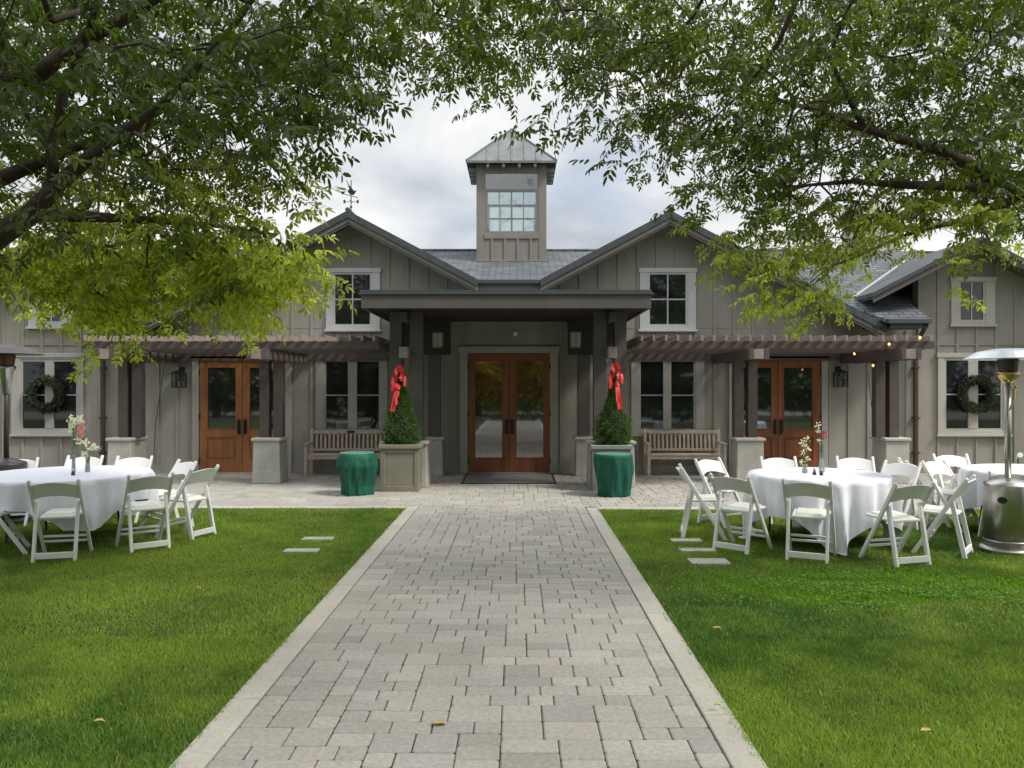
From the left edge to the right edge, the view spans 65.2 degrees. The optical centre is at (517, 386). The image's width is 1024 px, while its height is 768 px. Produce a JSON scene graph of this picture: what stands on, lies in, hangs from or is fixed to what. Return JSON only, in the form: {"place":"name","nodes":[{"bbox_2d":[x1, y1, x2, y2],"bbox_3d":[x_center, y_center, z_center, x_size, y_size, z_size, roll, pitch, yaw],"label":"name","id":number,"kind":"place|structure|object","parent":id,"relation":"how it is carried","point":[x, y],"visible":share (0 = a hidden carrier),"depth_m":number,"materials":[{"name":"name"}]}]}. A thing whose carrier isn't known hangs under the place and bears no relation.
{"place":"outdoors","nodes":[
{"label":"outdoors","id":0,"kind":"place"},
{"bbox_2d":[206,473,730,767],"bbox_3d":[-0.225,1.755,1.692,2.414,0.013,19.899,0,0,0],"label":"path","id":1,"kind":"structure","parent":0,"point":[570,723],"depth_m":4.96,"materials":[{"name":"grey stone"}]},
{"bbox_2d":[431,720,445,724],"bbox_3d":[-0.404,1.743,4.126,0.082,0.024,0.042,0,0,0],"label":"fallen leaf","id":2,"kind":"object","parent":1,"relation":"on","point":[438,722],"visible":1,"depth_m":4.12,"materials":[{"name":"yellow plant"}]},
{"bbox_2d":[0,507,1023,767],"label":"lawn","id":3,"kind":"structure","parent":0,"point":[686,630],"depth_m":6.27,"materials":[{"name":"plant"}]},
{"bbox_2d":[0,509,29,553],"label":"folding chair","id":4,"kind":"object","parent":3,"relation":"on","point":[14,538],"visible":0.77,"depth_m":8.31,"materials":[{"name":"white plastic"}]},
{"bbox_2d":[0,457,39,525],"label":"folding chair","id":5,"kind":"object","parent":3,"relation":"on","point":[32,464],"visible":0.32,"depth_m":10.40,"materials":[{"name":"white plastic"}]},
{"bbox_2d":[0,345,44,523],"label":"patio heater","id":6,"kind":"object","parent":3,"relation":"on","point":[9,354],"visible":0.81,"depth_m":10.25,"materials":[{"name":"silver metal"}]},
{"bbox_2d":[26,479,92,562],"bbox_3d":[-4.670,1.345,8.182,0.485,0.836,0.570,0,0,-14],"label":"folding chair","id":7,"kind":"object","parent":3,"relation":"on","point":[37,491],"visible":1,"depth_m":8.03,"materials":[{"name":"white plastic"}]},
{"bbox_2d":[4,511,119,542],"bbox_3d":[-5.200,1.368,9.200,1.800,0.727,1.800,0,0,0],"label":"round table","id":8,"kind":"object","parent":3,"relation":"on","point":[46,529],"visible":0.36,"depth_m":8.85,"materials":[{"name":"grey wood"}]},
{"bbox_2d":[0,465,159,530],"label":"tablecloth","id":9,"kind":"object","parent":8,"relation":"on","point":[103,487],"visible":0.76,"depth_m":8.65,"materials":[{"name":"white fabric"}]},
{"bbox_2d":[66,414,87,471],"bbox_3d":[-5.057,0.653,9.204,0.231,0.686,0.153,0,0,29],"label":"glass vase","id":10,"kind":"object","parent":9,"relation":"on","point":[73,424],"visible":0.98,"depth_m":9.20,"materials":[{"name":"clear glass"}]},
{"bbox_2d":[79,438,101,471],"bbox_3d":[-4.947,0.788,9.292,0.241,0.416,0.117,0,0,-9],"label":"glass vase","id":11,"kind":"object","parent":9,"relation":"on","point":[87,454],"visible":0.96,"depth_m":9.29,"materials":[{"name":"clear glass"}]},
{"bbox_2d":[47,455,103,522],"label":"folding chair","id":12,"kind":"object","parent":3,"relation":"on","point":[81,461],"visible":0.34,"depth_m":10.74,"materials":[{"name":"white plastic"}]},
{"bbox_2d":[114,456,152,523],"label":"folding chair","id":13,"kind":"object","parent":3,"relation":"on","point":[139,461],"visible":0.34,"depth_m":10.66,"materials":[{"name":"white plastic"}]},
{"bbox_2d":[115,472,174,552],"bbox_3d":[-4.045,1.345,8.690,0.485,0.836,0.570,0,0,-40],"label":"folding chair","id":14,"kind":"object","parent":3,"relation":"on","point":[150,482],"visible":1,"depth_m":8.59,"materials":[{"name":"white plastic"}]},
{"bbox_2d":[138,459,196,532],"bbox_3d":[-4.304,1.345,9.879,0.485,0.836,0.570,0,0,42],"label":"folding chair","id":15,"kind":"object","parent":3,"relation":"on","point":[181,468],"visible":0.6,"depth_m":9.90,"materials":[{"name":"white plastic"}]},
{"bbox_2d":[154,464,218,539],"bbox_3d":[-3.843,1.345,9.348,0.570,0.836,0.485,0,0,18],"label":"folding chair","id":16,"kind":"object","parent":3,"relation":"on","point":[191,477],"visible":0.95,"depth_m":9.25,"materials":[{"name":"white plastic"}]},
{"bbox_2d":[0,0,427,384],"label":"ash tree","id":17,"kind":"object","parent":3,"relation":"on","point":[222,281],"visible":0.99,"depth_m":6.07,"materials":[{"name":"green plant"}]},
{"bbox_2d":[282,548,319,553],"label":"stepping slab","id":18,"kind":"structure","parent":3,"relation":"on","point":[302,550],"depth_m":8.45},
{"bbox_2d":[301,537,334,541],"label":"stepping slab","id":19,"kind":"structure","parent":3,"relation":"on","point":[314,538],"depth_m":9.12,"materials":[{"name":"grey stone"}]},
{"bbox_2d":[0,128,1023,473],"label":"clubhouse","id":20,"kind":"structure","parent":3,"relation":"on","point":[508,396],"depth_m":16.07,"materials":[{"name":"paint"}]},
{"bbox_2d":[25,373,66,414],"bbox_3d":[-9.421,0.159,15.973,0.833,0.836,0.246,0,0,0],"label":"wreath","id":21,"kind":"object","parent":20,"relation":"attached to","point":[37,383],"visible":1,"depth_m":15.93,"materials":[{"name":"green plant"}]},
{"bbox_2d":[9,353,85,436],"bbox_3d":[-9.418,0.172,16.030,1.509,1.674,0.080,0,0,0],"label":"window","id":22,"kind":"structure","parent":20,"relation":"in","point":[25,422],"depth_m":16.04,"materials":[{"name":"clear glass"}]},
{"bbox_2d":[26,280,72,328],"bbox_3d":[-9.354,-1.637,16.030,0.951,0.977,0.080,0,0,0],"label":"window","id":23,"kind":"structure","parent":20,"relation":"in","point":[54,321],"depth_m":16.02,"materials":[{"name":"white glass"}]},
{"bbox_2d":[170,366,187,387],"bbox_3d":[-6.731,-0.183,15.941,0.240,0.428,0.282,0,0,0],"label":"wall lantern","id":24,"kind":"object","parent":20,"relation":"attached to","point":[179,378],"depth_m":15.94,"materials":[{"name":"black metal"}]},
{"bbox_2d":[192,356,291,473],"bbox_3d":[-5.528,0.574,16.036,2.056,2.351,0.129,0,0,0],"label":"door","id":25,"kind":"structure","parent":20,"relation":"in","point":[228,416],"depth_m":16.06,"materials":[{"name":"brown wood"}]},
{"bbox_2d":[340,180,358,211],"bbox_3d":[-3.281,-3.710,15.620,0.294,0.620,0.239,0,0,39],"label":"weather vane","id":26,"kind":"object","parent":20,"relation":"on","point":[351,191],"visible":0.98,"depth_m":15.61,"materials":[{"name":"black metal"}]},
{"bbox_2d":[314,361,387,436],"bbox_3d":[-3.327,0.182,16.060,1.498,1.653,0.080,0,0,0],"label":"window","id":27,"kind":"structure","parent":20,"relation":"in","point":[351,395],"depth_m":16.09,"materials":[{"name":"clear glass"}]},
{"bbox_2d":[324,268,381,331],"bbox_3d":[-3.301,-1.733,16.060,1.144,1.277,0.080,0,0,0],"label":"window","id":28,"kind":"structure","parent":20,"relation":"in","point":[343,319],"depth_m":16.08,"materials":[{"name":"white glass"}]},
{"bbox_2d":[359,290,652,440],"bbox_3d":[-0.182,-0.298,14.520,4.775,2.536,3.100,0,0,0],"label":"entrance canopy","id":29,"kind":"object","parent":20,"relation":"attached to","point":[415,318],"visible":0.89,"depth_m":13.90,"materials":[{"name":"paint"}]},
{"bbox_2d":[432,330,443,347],"bbox_3d":[-1.440,-0.990,14.500,0.200,0.591,0.200,0,0,0],"label":"hanging lantern","id":30,"kind":"object","parent":29,"relation":"hanging from","point":[437,338],"visible":1,"depth_m":14.42,"materials":[{"name":"paint"}]},
{"bbox_2d":[569,315,581,347],"bbox_3d":[1.054,-0.990,14.500,0.210,0.591,0.210,0,0,0],"label":"hanging lantern","id":31,"kind":"object","parent":29,"relation":"hanging from","point":[575,338],"visible":1,"depth_m":14.42,"materials":[{"name":"paint"}]},
{"bbox_2d":[458,347,559,472],"bbox_3d":[-0.172,0.478,16.036,2.035,2.544,0.129,0,0,0],"label":"door","id":32,"kind":"structure","parent":20,"relation":"in","point":[533,377],"depth_m":16.06,"materials":[{"name":"red wood"}]},
{"bbox_2d":[629,361,704,436],"bbox_3d":[3.021,0.182,16.060,1.530,1.653,0.080,0,0,0],"label":"window","id":33,"kind":"structure","parent":20,"relation":"in","point":[666,395],"depth_m":16.09,"materials":[{"name":"clear glass"}]},
{"bbox_2d":[638,268,697,331],"bbox_3d":[3.021,-1.733,16.060,1.187,1.277,0.080,0,0,0],"label":"window","id":34,"kind":"structure","parent":20,"relation":"in","point":[673,301],"depth_m":16.08,"materials":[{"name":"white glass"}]},
{"bbox_2d":[729,356,829,467],"bbox_3d":[5.243,0.574,16.036,2.046,2.351,0.129,0,0,0],"label":"door","id":35,"kind":"structure","parent":20,"relation":"in","point":[793,395],"depth_m":16.06,"materials":[{"name":"red wood"}]},
{"bbox_2d":[832,366,848,386],"bbox_3d":[6.434,-0.193,15.941,0.240,0.428,0.282,0,0,0],"label":"wall lantern","id":36,"kind":"object","parent":20,"relation":"attached to","point":[838,370],"depth_m":15.91,"materials":[{"name":"black metal"}]},
{"bbox_2d":[949,277,997,326],"bbox_3d":[9.134,-1.691,16.030,0.940,0.998,0.080,0,0,0],"label":"window","id":37,"kind":"structure","parent":20,"relation":"in","point":[983,288],"depth_m":16.02,"materials":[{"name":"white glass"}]},
{"bbox_2d":[935,353,1012,436],"bbox_3d":[9.150,0.172,16.030,1.509,1.674,0.080,0,0,0],"label":"window","id":38,"kind":"structure","parent":20,"relation":"in","point":[952,420],"depth_m":16.06,"materials":[{"name":"white glass"}]},
{"bbox_2d":[956,374,997,413],"bbox_3d":[9.176,0.157,15.970,0.822,0.820,0.238,0,0,0],"label":"wreath","id":39,"kind":"object","parent":20,"relation":"attached to","point":[985,383],"visible":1,"depth_m":15.93,"materials":[{"name":"green plant"}]},
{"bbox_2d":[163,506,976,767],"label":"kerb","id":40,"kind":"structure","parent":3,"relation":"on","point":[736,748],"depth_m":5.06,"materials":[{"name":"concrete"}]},
{"bbox_2d":[330,0,1023,341],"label":"ash tree","id":41,"kind":"object","parent":3,"relation":"on","point":[996,181],"visible":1,"depth_m":6.38,"materials":[{"name":"green plant"}]},
{"bbox_2d":[670,538,702,543],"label":"stepping slab","id":42,"kind":"structure","parent":3,"relation":"on","point":[691,540],"depth_m":9.00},
{"bbox_2d":[679,548,715,553],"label":"stepping slab","id":43,"kind":"structure","parent":3,"relation":"on","point":[691,550],"depth_m":8.45,"materials":[{"name":"grey stone"}]},
{"bbox_2d":[676,463,726,540],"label":"folding chair","id":44,"kind":"object","parent":3,"relation":"on","point":[694,495],"visible":0.91,"depth_m":9.18,"materials":[{"name":"white plastic"}]},
{"bbox_2d":[687,558,730,565],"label":"stepping slab","id":45,"kind":"structure","parent":3,"relation":"on","point":[708,561],"depth_m":7.92,"materials":[{"name":"grey stone"}]},
{"bbox_2d":[694,457,741,528],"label":"folding chair","id":46,"kind":"object","parent":3,"relation":"on","point":[704,466],"visible":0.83,"depth_m":10.23,"materials":[{"name":"white plastic"}]},
{"bbox_2d":[709,473,772,554],"bbox_3d":[2.393,1.345,8.592,0.485,0.836,0.570,0,0,44],"label":"folding chair","id":47,"kind":"object","parent":3,"relation":"on","point":[734,484],"visible":0.99,"depth_m":8.49,"materials":[{"name":"white plastic"}]},
{"bbox_2d":[759,456,797,523],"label":"folding chair","id":48,"kind":"object","parent":3,"relation":"on","point":[774,462],"visible":0.38,"depth_m":10.59,"materials":[{"name":"white plastic"}]},
{"bbox_2d":[781,478,836,563],"bbox_3d":[2.982,1.345,8.165,0.485,0.836,0.570,0,0,27],"label":"folding chair","id":49,"kind":"object","parent":3,"relation":"on","point":[807,489],"visible":1,"depth_m":8.03,"materials":[{"name":"white plastic"}]},
{"bbox_2d":[768,516,872,543],"bbox_3d":[3.430,1.368,9.120,1.520,0.727,1.520,0,0,0],"label":"round table","id":50,"kind":"object","parent":3,"relation":"on","point":[769,525],"visible":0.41,"depth_m":8.76,"materials":[{"name":"grey wood"}]},
{"bbox_2d":[739,467,902,555],"bbox_3d":[3.421,1.371,9.118,1.672,0.745,1.638,0,0,-38],"label":"tablecloth","id":51,"kind":"object","parent":50,"relation":"on","point":[858,495],"visible":0.71,"depth_m":8.48,"materials":[{"name":"white fabric"}]},
{"bbox_2d":[799,436,811,472],"bbox_3d":[3.314,0.789,9.193,0.126,0.443,0.115,0,0,-36],"label":"glass vase","id":52,"kind":"object","parent":51,"relation":"on","point":[804,465],"visible":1,"depth_m":9.20,"materials":[{"name":"clear glass"}]},
{"bbox_2d":[814,422,827,471],"bbox_3d":[3.509,0.704,9.243,0.159,0.584,0.084,0,0,0],"label":"glass vase","id":53,"kind":"object","parent":51,"relation":"on","point":[822,463],"visible":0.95,"depth_m":9.25,"materials":[{"name":"clear glass"}]},
{"bbox_2d":[652,552,1023,638],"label":"clover","id":54,"kind":"object","parent":3,"relation":"on","point":[873,590],"visible":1,"depth_m":6.91,"materials":[{"name":"green plant"}]},
{"bbox_2d":[835,456,882,525],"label":"folding chair","id":55,"kind":"object","parent":3,"relation":"on","point":[858,464],"visible":0.36,"depth_m":10.58,"materials":[{"name":"white plastic"}]},
{"bbox_2d":[858,481,935,567],"bbox_3d":[3.791,1.345,7.982,0.485,0.836,0.570,0,0,-16],"label":"folding chair","id":56,"kind":"object","parent":3,"relation":"on","point":[891,517],"visible":1,"depth_m":7.84,"materials":[{"name":"white plastic"}]},
{"bbox_2d":[880,460,921,530],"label":"folding chair","id":57,"kind":"object","parent":3,"relation":"on","point":[911,471],"visible":0.54,"depth_m":9.81,"materials":[{"name":"white plastic"}]},
{"bbox_2d":[897,457,950,526],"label":"folding chair","id":58,"kind":"object","parent":3,"relation":"on","point":[910,511],"visible":0.34,"depth_m":10.01,"materials":[{"name":"white plastic"}]},
{"bbox_2d":[920,727,933,732],"bbox_3d":[2.035,1.712,3.969,0.075,0.022,0.036,0,0,0],"label":"fallen leaf","id":59,"kind":"object","parent":3,"relation":"on","point":[926,729],"visible":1,"depth_m":3.97,"materials":[{"name":"beige plant"}]},
{"bbox_2d":[911,474,975,558],"bbox_3d":[4.491,1.345,8.396,0.570,0.836,0.485,0,0,38],"label":"folding chair","id":60,"kind":"object","parent":3,"relation":"on","point":[946,510],"visible":0.91,"depth_m":8.26,"materials":[{"name":"white plastic"}]},
{"bbox_2d":[921,459,979,532],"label":"folding chair","id":61,"kind":"object","parent":3,"relation":"on","point":[931,468],"visible":0.69,"depth_m":9.94,"materials":[{"name":"white plastic"}]},
{"bbox_2d":[932,453,979,517],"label":"folding chair","id":62,"kind":"object","parent":3,"relation":"on","point":[956,461],"visible":0.41,"depth_m":10.97,"materials":[{"name":"white plastic"}]},
{"bbox_2d":[962,348,1023,555],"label":"patio heater","id":63,"kind":"object","parent":3,"relation":"on","point":[1002,515],"visible":1,"depth_m":8.37,"materials":[{"name":"silver metal"}]},
{"bbox_2d":[978,470,1023,537],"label":"folding chair","id":64,"kind":"object","parent":3,"relation":"on","point":[1017,476],"visible":0.25,"depth_m":8.80,"materials":[{"name":"white plastic"}]},
{"bbox_2d":[0,0,1023,257],"label":"sky","id":65,"kind":"structure","parent":0,"point":[417,188],"materials":[{"name":"white"}]},
{"bbox_2d":[133,473,980,506],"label":"terrace","id":66,"kind":"structure","parent":0,"point":[301,489],"depth_m":13.05,"materials":[{"name":"stone"}]},
{"bbox_2d":[105,436,147,464],"bbox_3d":[-7.145,1.340,14.645,0.480,0.820,0.640,0,0,0],"label":"stone pedestal","id":67,"kind":"object","parent":66,"relation":"on","point":[125,447],"visible":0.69,"depth_m":14.36,"materials":[{"name":"beige stone"}]},
{"bbox_2d":[251,436,288,483],"bbox_3d":[-4.505,1.340,14.600,0.540,0.820,0.550,0,0,0],"label":"stone pedestal","id":68,"kind":"object","parent":66,"relation":"on","point":[270,460],"visible":0.94,"depth_m":14.35,"materials":[{"name":"beige stone"}]},
{"bbox_2d":[81,335,389,436],"bbox_3d":[-4.925,0.033,14.762,5.110,1.795,2.625,0,0,0],"label":"pergola","id":69,"kind":"object","parent":68,"relation":"on","point":[279,354],"visible":0.77,"depth_m":14.48,"materials":[{"name":"wood"}]},
{"bbox_2d":[153,364,164,462],"bbox_3d":[-7.181,0.550,16.030,0.224,1.978,0.012,0,0,0],"label":"cable","id":70,"kind":"object","parent":69,"relation":"hanging from","point":[157,413],"visible":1,"depth_m":16.03,"materials":[{"name":"black plastic"}]},
{"bbox_2d":[303,429,385,475],"bbox_3d":[-3.368,1.300,15.745,1.550,0.900,0.550,0,0,0],"label":"garden bench","id":71,"kind":"object","parent":66,"relation":"on","point":[312,455],"visible":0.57,"depth_m":15.96,"materials":[{"name":"brown wood"}]},
{"bbox_2d":[336,451,377,496],"bbox_3d":[-2.599,1.413,12.937,0.674,0.684,0.658,0,0,0],"label":"covered bin","id":72,"kind":"object","parent":66,"relation":"on","point":[357,471],"visible":1,"depth_m":12.72,"materials":[{"name":"green fabric"}]},
{"bbox_2d":[378,443,423,491],"bbox_3d":[-1.954,1.360,13.485,0.696,0.780,0.510,0,0,0],"label":"planter box","id":73,"kind":"object","parent":66,"relation":"on","point":[401,468],"visible":0.98,"depth_m":13.28,"materials":[{"name":"paint"}]},
{"bbox_2d":[380,367,423,444],"bbox_3d":[-1.960,0.343,13.494,0.785,1.354,0.640,0,0,0],"label":"potted conifer","id":74,"kind":"object","parent":73,"relation":"on","point":[400,424],"visible":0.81,"depth_m":13.38,"materials":[{"name":"green plant"}]},
{"bbox_2d":[390,365,406,411],"bbox_3d":[-1.978,0.033,13.332,0.262,0.788,0.201,0,0,0],"label":"ribbon bow","id":75,"kind":"object","parent":74,"relation":"attached to","point":[396,386],"visible":1,"depth_m":13.35,"materials":[{"name":"red fabric"}]},
{"bbox_2d":[380,439,430,487],"bbox_3d":[-1.950,1.350,14.030,0.830,0.800,0.570,0,0,0],"label":"stone pedestal","id":76,"kind":"object","parent":66,"relation":"on","point":[426,483],"visible":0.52,"depth_m":13.78,"materials":[{"name":"beige stone"}]},
{"bbox_2d":[426,436,444,475],"bbox_3d":[-1.610,1.370,15.730,0.350,0.760,0.370,0,0,0],"label":"stone pedestal","id":77,"kind":"object","parent":66,"relation":"on","point":[436,448],"visible":0.69,"depth_m":15.57,"materials":[{"name":"grey stone"}]},
{"bbox_2d":[461,473,555,483],"bbox_3d":[-0.155,1.741,15.145,1.710,0.014,1.670,0,0,0],"label":"door mat","id":78,"kind":"object","parent":66,"relation":"on","point":[509,478],"depth_m":15.05,"materials":[{"name":"grey fabric"}]},
{"bbox_2d":[573,436,592,475],"bbox_3d":[1.290,1.370,15.730,0.350,0.760,0.370,0,0,0],"label":"stone pedestal","id":79,"kind":"object","parent":66,"relation":"on","point":[580,467],"visible":0.77,"depth_m":15.57,"materials":[{"name":"grey stone"}]},
{"bbox_2d":[588,443,632,491],"bbox_3d":[1.565,1.365,13.485,0.696,0.770,0.510,0,0,0],"label":"planter box","id":80,"kind":"object","parent":66,"relation":"on","point":[597,448],"visible":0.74,"depth_m":13.26,"materials":[{"name":"grey paint"}]},
{"bbox_2d":[591,368,634,444],"bbox_3d":[1.603,0.353,13.499,0.778,1.359,0.675,0,0,0],"label":"potted conifer","id":81,"kind":"object","parent":80,"relation":"on","point":[613,423],"visible":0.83,"depth_m":13.37,"materials":[{"name":"green plant"}]},
{"bbox_2d":[608,362,623,408],"bbox_3d":[1.654,-0.013,13.331,0.262,0.786,0.202,0,0,0],"label":"ribbon bow","id":82,"kind":"object","parent":81,"relation":"attached to","point":[617,388],"visible":1,"depth_m":13.35,"materials":[{"name":"red fabric"}]},
{"bbox_2d":[585,439,635,487],"bbox_3d":[1.630,1.350,14.030,0.830,0.800,0.570,0,0,0],"label":"stone pedestal","id":83,"kind":"object","parent":66,"relation":"on","point":[587,441],"visible":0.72,"depth_m":13.78,"materials":[{"name":"beige stone"}]},
{"bbox_2d":[593,452,633,497],"bbox_3d":[1.534,1.415,12.798,0.619,0.679,0.625,0,0,26],"label":"covered bin","id":84,"kind":"object","parent":66,"relation":"on","point":[614,472],"visible":1,"depth_m":12.57,"materials":[{"name":"green fabric"}]},
{"bbox_2d":[643,429,726,475],"bbox_3d":[3.286,1.300,15.745,1.550,0.900,0.550,0,0,0],"label":"garden bench","id":85,"kind":"object","parent":66,"relation":"on","point":[648,455],"visible":0.99,"depth_m":15.95,"materials":[{"name":"brown wood"}]},
{"bbox_2d":[728,436,765,479],"bbox_3d":[4.185,1.340,14.600,0.540,0.820,0.550,0,0,0],"label":"stone pedestal","id":86,"kind":"object","parent":66,"relation":"on","point":[746,453],"visible":0.72,"depth_m":14.36,"materials":[{"name":"beige stone"}]},
{"bbox_2d":[627,335,934,436],"bbox_3d":[4.605,0.033,14.762,5.110,1.795,2.625,0,0,0],"label":"pergola","id":87,"kind":"object","parent":86,"relation":"on","point":[737,351],"visible":0.94,"depth_m":14.48,"materials":[{"name":"wood"}]},
{"bbox_2d":[829,336,920,366],"bbox_3d":[6.269,-0.593,14.399,0.498,0.495,2.071,0,0,-18],"label":"string light","id":88,"kind":"object","parent":87,"relation":"hanging from","point":[919,337],"visible":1,"depth_m":14.29,"materials":[{"name":"black plastic"}]},
{"bbox_2d":[870,436,911,483],"bbox_3d":[6.825,1.340,14.645,0.480,0.820,0.640,0,0,0],"label":"stone pedestal","id":89,"kind":"object","parent":66,"relation":"on","point":[890,450],"visible":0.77,"depth_m":14.36,"materials":[{"name":"beige stone"}]},
{"bbox_3d":[6.180,1.368,9.550,1.520,0.727,1.520,0,0,0],"label":"round table","id":90,"kind":"object","parent":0,"visible":0},
{"bbox_2d":[956,464,1023,523],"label":"tablecloth","id":91,"kind":"object","parent":90,"relation":"on","point":[971,497],"visible":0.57,"depth_m":9.55,"materials":[{"name":"white fabric"}]},
{"bbox_2d":[1016,452,1022,463],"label":"flower vase","id":92,"kind":"object","parent":91,"relation":"on","point":[1019,455],"visible":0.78,"depth_m":10.83,"materials":[{"name":"white plant"}]}
]}

